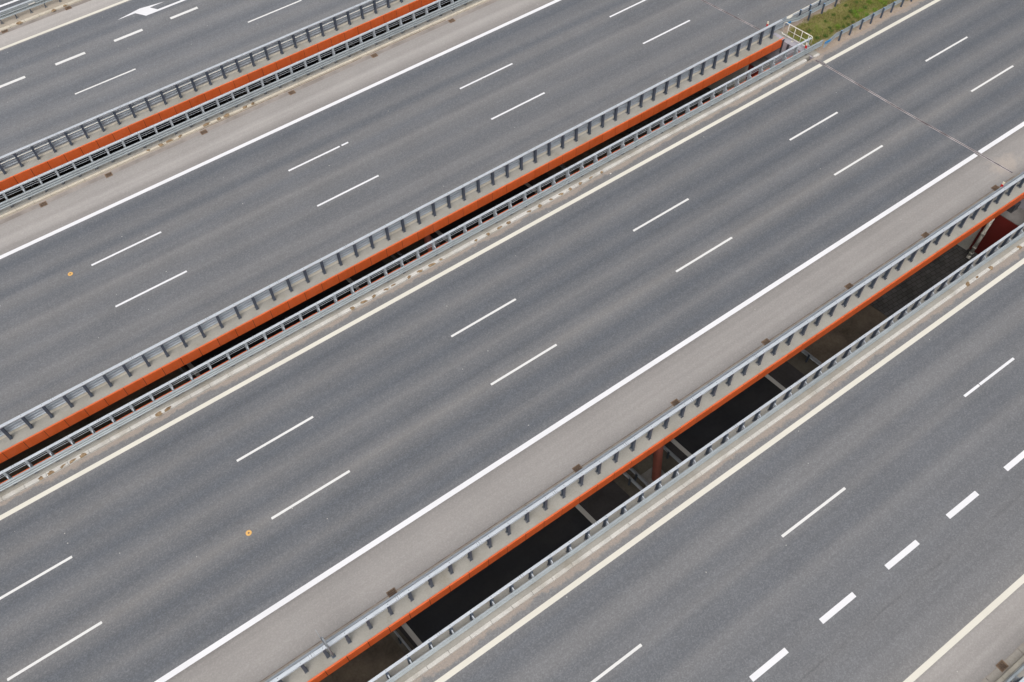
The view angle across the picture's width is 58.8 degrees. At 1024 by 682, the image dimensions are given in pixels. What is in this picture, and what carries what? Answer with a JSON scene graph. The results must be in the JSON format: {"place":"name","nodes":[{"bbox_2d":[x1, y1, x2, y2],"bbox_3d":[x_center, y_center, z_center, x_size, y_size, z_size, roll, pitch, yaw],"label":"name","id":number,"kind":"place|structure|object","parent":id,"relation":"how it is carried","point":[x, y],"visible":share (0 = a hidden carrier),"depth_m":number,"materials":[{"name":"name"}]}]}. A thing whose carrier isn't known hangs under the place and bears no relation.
{"place":"outdoors","nodes":[
{"label":"outdoors","id":0,"kind":"place"},
{"bbox_2d":[0,0,27,10],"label":"side road","id":1,"kind":"structure","parent":0,"point":[5,4],"depth_m":62.64,"materials":[{"name":"grey asphalt"}]},
{"bbox_2d":[0,0,396,170],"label":"carriageway","id":2,"kind":"structure","parent":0,"point":[75,64],"depth_m":59.59,"materials":[{"name":"grey asphalt"}]},
{"bbox_2d":[0,0,82,31],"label":"roadside kerb","id":3,"kind":"structure","parent":2,"relation":"on","point":[25,16],"depth_m":61.72,"materials":[{"name":"brown concrete"}]},
{"bbox_2d":[0,0,61,24],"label":"guard rail","id":4,"kind":"object","parent":3,"relation":"on","point":[17,9],"visible":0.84,"depth_m":61.12,"materials":[{"name":"metal"}]},
{"bbox_2d":[0,0,436,191],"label":"bridge edge","id":5,"kind":"object","parent":2,"relation":"on","point":[16,174],"visible":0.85,"depth_m":56.97,"materials":[{"name":"metal"}]},
{"bbox_2d":[0,0,402,174],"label":"crash barrier","id":6,"kind":"object","parent":5,"relation":"on","point":[158,92],"visible":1,"depth_m":56.37,"materials":[{"name":"metal"}]},
{"bbox_2d":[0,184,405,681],"bbox_3d":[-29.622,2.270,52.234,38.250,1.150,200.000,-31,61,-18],"label":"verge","id":7,"kind":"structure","parent":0,"point":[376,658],"depth_m":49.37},
{"bbox_2d":[25,181,414,654],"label":"verge","id":8,"kind":"structure","parent":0,"point":[394,636],"depth_m":44.27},
{"bbox_2d":[29,182,411,651],"bbox_3d":[-12.018,8.458,48.333,0.170,1.380,100.000,-37,63,-21],"label":"guard rail","id":9,"kind":"object","parent":8,"relation":"on","point":[395,631],"visible":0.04,"depth_m":43.71,"materials":[{"name":"metal"}]},
{"bbox_2d":[32,101,630,647],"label":"road","id":10,"kind":"structure","parent":0,"point":[436,617],"depth_m":47.38,"materials":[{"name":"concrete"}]},
{"bbox_2d":[0,0,826,432],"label":"carriageway","id":11,"kind":"structure","parent":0,"point":[160,244],"depth_m":53.16,"materials":[{"name":"grey asphalt"}]},
{"bbox_2d":[39,201,47,206],"bbox_3d":[-26.750,-7.803,51.919,0.410,0.042,0.330,-31,61,-18],"label":"drain grate","id":12,"kind":"object","parent":11,"relation":"on","point":[44,203],"visible":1,"depth_m":51.89,"materials":[{"name":"metal"}]},
{"bbox_2d":[104,172,112,177],"bbox_3d":[-23.570,-9.703,53.152,0.410,0.042,0.330,-31,61,-18],"label":"drain grate","id":13,"kind":"object","parent":11,"relation":"on","point":[109,174],"visible":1,"depth_m":53.14,"materials":[{"name":"metal"}]},
{"bbox_2d":[0,0,487,218],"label":"bridge edge","id":14,"kind":"object","parent":11,"relation":"on","point":[74,181],"visible":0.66,"depth_m":55.93,"materials":[{"name":"concrete"}]},
{"bbox_2d":[0,0,471,209],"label":"crash barrier","id":15,"kind":"object","parent":14,"relation":"on","point":[188,122],"visible":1,"depth_m":55.24,"materials":[{"name":"metal"}]},
{"bbox_2d":[0,34,782,462],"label":"bridge edge","id":16,"kind":"object","parent":11,"relation":"on","point":[46,426],"visible":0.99,"depth_m":49.08,"materials":[{"name":"concrete"}]},
{"bbox_2d":[0,16,786,439],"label":"crash barrier","id":17,"kind":"object","parent":16,"relation":"on","point":[28,416],"visible":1,"depth_m":49.07,"materials":[{"name":"metal"}]},
{"bbox_2d":[214,83,678,496],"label":"median","id":18,"kind":"object","parent":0,"point":[645,465],"depth_m":49.40,"materials":[{"name":"grey concrete"}]},
{"bbox_2d":[222,96,642,489],"bbox_3d":[-0.369,1.499,52.847,0.170,1.380,100.000,-37,63,-21],"label":"guard rail","id":19,"kind":"object","parent":18,"relation":"on","point":[634,482],"visible":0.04,"depth_m":48.27,"materials":[{"name":"metal"}]},
{"bbox_2d":[228,94,649,485],"bbox_3d":[-0.003,1.280,52.989,0.170,1.380,100.000,-37,63,-21],"label":"guard rail","id":20,"kind":"object","parent":18,"relation":"on","point":[638,475],"visible":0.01,"depth_m":48.41,"materials":[{"name":"metal"}]},
{"bbox_2d":[256,81,681,463],"bbox_3d":[1.830,0.185,53.699,0.170,1.380,100.000,-37,63,-21],"label":"guard rail","id":21,"kind":"object","parent":18,"relation":"on","point":[673,455],"visible":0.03,"depth_m":49.06,"materials":[{"name":"metal"}]},
{"bbox_2d":[0,0,1023,681],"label":"carriageway","id":22,"kind":"structure","parent":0,"point":[354,464],"depth_m":45.02,"materials":[{"name":"grey asphalt"}]},
{"bbox_2d":[246,530,251,535],"bbox_3d":[-11.726,8.547,40.501,0.270,0.012,0.270,-31,61,-18],"label":"marker disc","id":23,"kind":"object","parent":22,"relation":"on","point":[248,532],"visible":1,"depth_m":40.51,"materials":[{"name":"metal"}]},
{"bbox_2d":[386,588,396,597],"bbox_3d":[-5.124,10.774,38.860,0.410,0.042,0.330,-31,61,-18],"label":"drain grate","id":24,"kind":"object","parent":22,"relation":"on","point":[391,592],"visible":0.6,"depth_m":38.86,"materials":[{"name":"metal"}]},
{"bbox_2d":[0,51,809,502],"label":"bridge edge","id":25,"kind":"object","parent":22,"relation":"on","point":[266,351],"visible":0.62,"depth_m":47.69,"materials":[{"name":"concrete"}]},
{"bbox_2d":[0,37,822,491],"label":"crash barrier","id":26,"kind":"object","parent":25,"relation":"on","point":[302,323],"visible":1,"depth_m":47.63,"materials":[{"name":"metal"}]},
{"bbox_2d":[572,464,581,472],"bbox_3d":[3.030,5.903,42.020,0.410,0.042,0.330,-31,61,-18],"label":"drain grate","id":27,"kind":"object","parent":22,"relation":"on","point":[577,468],"visible":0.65,"depth_m":42.02,"materials":[{"name":"metal"}]},
{"bbox_2d":[262,173,1023,681],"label":"bridge edge","id":28,"kind":"object","parent":22,"relation":"on","point":[362,637],"visible":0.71,"depth_m":42.02,"materials":[{"name":"concrete"}]},
{"bbox_2d":[316,631,335,657],"bbox_3d":[-7.407,12.022,36.157,0.160,2.850,0.420,-31,61,-18],"label":"marker post","id":29,"kind":"object","parent":28,"relation":"on","point":[328,647],"visible":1,"depth_m":36.07,"materials":[{"name":"metal"}]},
{"bbox_2d":[265,172,1023,681],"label":"crash barrier","id":30,"kind":"object","parent":28,"relation":"on","point":[631,442],"visible":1,"depth_m":42.08,"materials":[{"name":"metal"}]},
{"bbox_2d":[670,398,679,405],"bbox_3d":[7.901,2.993,43.908,0.410,0.042,0.330,-31,61,-18],"label":"drain grate","id":31,"kind":"object","parent":22,"relation":"on","point":[676,401],"visible":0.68,"depth_m":43.91,"materials":[{"name":"metal"}]},
{"bbox_2d":[761,338,770,344],"bbox_3d":[12.805,0.063,45.808,0.410,0.042,0.330,-31,61,-18],"label":"drain grate","id":32,"kind":"object","parent":22,"relation":"on","point":[765,341],"visible":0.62,"depth_m":45.81,"materials":[{"name":"metal"}]},
{"bbox_2d":[844,283,852,288],"bbox_3d":[17.693,-2.857,47.702,0.410,0.042,0.330,-31,61,-18],"label":"drain grate","id":33,"kind":"object","parent":22,"relation":"on","point":[848,285],"visible":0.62,"depth_m":47.70,"materials":[{"name":"metal"}]},
{"bbox_2d":[921,232,929,237],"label":"drain grate","id":34,"kind":"object","parent":22,"relation":"on","point":[925,234],"visible":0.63,"depth_m":49.59,"materials":[{"name":"metal"}]},
{"bbox_2d":[991,185,999,190],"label":"drain grate","id":35,"kind":"object","parent":22,"relation":"on","point":[995,187],"visible":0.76,"depth_m":51.46,"materials":[{"name":"metal"}]},
{"bbox_2d":[259,34,804,460],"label":"road","id":36,"kind":"structure","parent":0,"point":[704,431],"depth_m":51.85,"materials":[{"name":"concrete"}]},
{"bbox_2d":[368,28,818,374],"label":"verge","id":37,"kind":"structure","parent":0,"point":[798,362],"depth_m":52.90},
{"bbox_2d":[380,27,822,365],"bbox_3d":[10.465,-4.973,57.045,0.170,1.380,100.000,-37,63,-21],"label":"guard rail","id":38,"kind":"object","parent":37,"relation":"on","point":[811,357],"visible":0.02,"depth_m":52.48,"materials":[{"name":"metal"}]},
{"bbox_2d":[384,1,887,362],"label":"verge","id":39,"kind":"structure","parent":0,"point":[842,336],"depth_m":54.07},
{"bbox_2d":[443,0,977,316],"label":"paved slope","id":40,"kind":"structure","parent":0,"point":[892,301],"depth_m":55.30,"materials":[{"name":"grey concrete"}]},
{"bbox_2d":[413,246,1023,681],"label":"carriageway","id":41,"kind":"structure","parent":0,"point":[863,520],"depth_m":39.57,"materials":[{"name":"grey asphalt"}]},
{"bbox_2d":[374,227,1023,681],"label":"bridge edge","id":42,"kind":"object","parent":41,"relation":"on","point":[476,629],"visible":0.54,"depth_m":41.16,"materials":[{"name":"concrete"}]},
{"bbox_2d":[368,223,1023,681],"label":"crash barrier","id":43,"kind":"object","parent":42,"relation":"on","point":[832,367],"visible":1,"depth_m":41.43,"materials":[{"name":"metal"}]},
{"bbox_2d":[982,643,1023,681],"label":"bridge edge","id":44,"kind":"object","parent":41,"relation":"on","point":[1014,661],"visible":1,"depth_m":36.64,"materials":[{"name":"concrete"}]},
{"bbox_2d":[995,660,1007,671],"bbox_3d":[19.812,13.134,36.770,0.410,0.042,0.330,-31,61,-18],"label":"drain grate","id":45,"kind":"object","parent":44,"relation":"on","point":[1001,665],"visible":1,"depth_m":36.76,"materials":[{"name":"metal"}]},
{"bbox_2d":[1005,664,1023,681],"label":"crash barrier","id":46,"kind":"object","parent":44,"relation":"on","point":[1013,676],"visible":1,"depth_m":35.79,"materials":[{"name":"metal"}]},
{"bbox_2d":[789,0,896,43],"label":"grass","id":47,"kind":"structure","parent":0,"point":[830,15],"depth_m":60.14,"materials":[{"name":"green plant"}]},
{"bbox_2d":[780,0,918,53],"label":"median ground","id":48,"kind":"structure","parent":0,"point":[845,36],"depth_m":60.07,"materials":[{"name":"green plant"}]},
{"bbox_2d":[792,0,828,17],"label":"guard rail","id":49,"kind":"object","parent":48,"relation":"on","point":[808,8],"visible":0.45,"depth_m":60.08,"materials":[{"name":"metal"}]},
{"bbox_2d":[786,0,837,24],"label":"guard rail","id":50,"kind":"object","parent":48,"relation":"on","point":[808,14],"visible":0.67,"depth_m":59.85,"materials":[{"name":"metal"}]},
{"bbox_2d":[823,0,911,47],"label":"guard rail","id":51,"kind":"object","parent":48,"relation":"on","point":[861,21],"visible":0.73,"depth_m":59.28,"materials":[{"name":"metal"}]},
{"label":"lower ground","id":52,"kind":"structure","parent":0,"visible":0},
{"bbox_2d":[423,235,431,251],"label":"bridge pier","id":53,"kind":"structure","parent":52,"relation":"on","point":[427,239],"depth_m":52.71,"materials":[{"name":"red paint"}]},
{"bbox_2d":[641,446,664,486],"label":"bridge pier","id":54,"kind":"structure","parent":52,"relation":"on","point":[653,473],"depth_m":47.24,"materials":[{"name":"red paint"}]},
{"bbox_2d":[707,30,1023,253],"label":"bridge abutment","id":55,"kind":"object","parent":52,"relation":"on","point":[1007,221],"visible":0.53,"depth_m":55.36,"materials":[{"name":"red paint"}]},
{"bbox_2d":[782,22,812,46],"bbox_3d":[18.301,-19.607,58.450,0.159,1.075,2.216,-39,63,-22],"label":"safety fence","id":56,"kind":"object","parent":55,"relation":"on","point":[795,34],"visible":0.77,"depth_m":58.44,"materials":[{"name":"grey metal"}]},
{"bbox_2d":[966,218,994,258],"bbox_3d":[27.734,-6.046,53.922,0.247,3.596,0.340,34,63,22],"label":"drain pipe","id":57,"kind":"object","parent":55,"relation":"attached to","point":[978,241],"visible":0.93,"depth_m":53.92,"materials":[{"name":"grey metal"}]}
]}

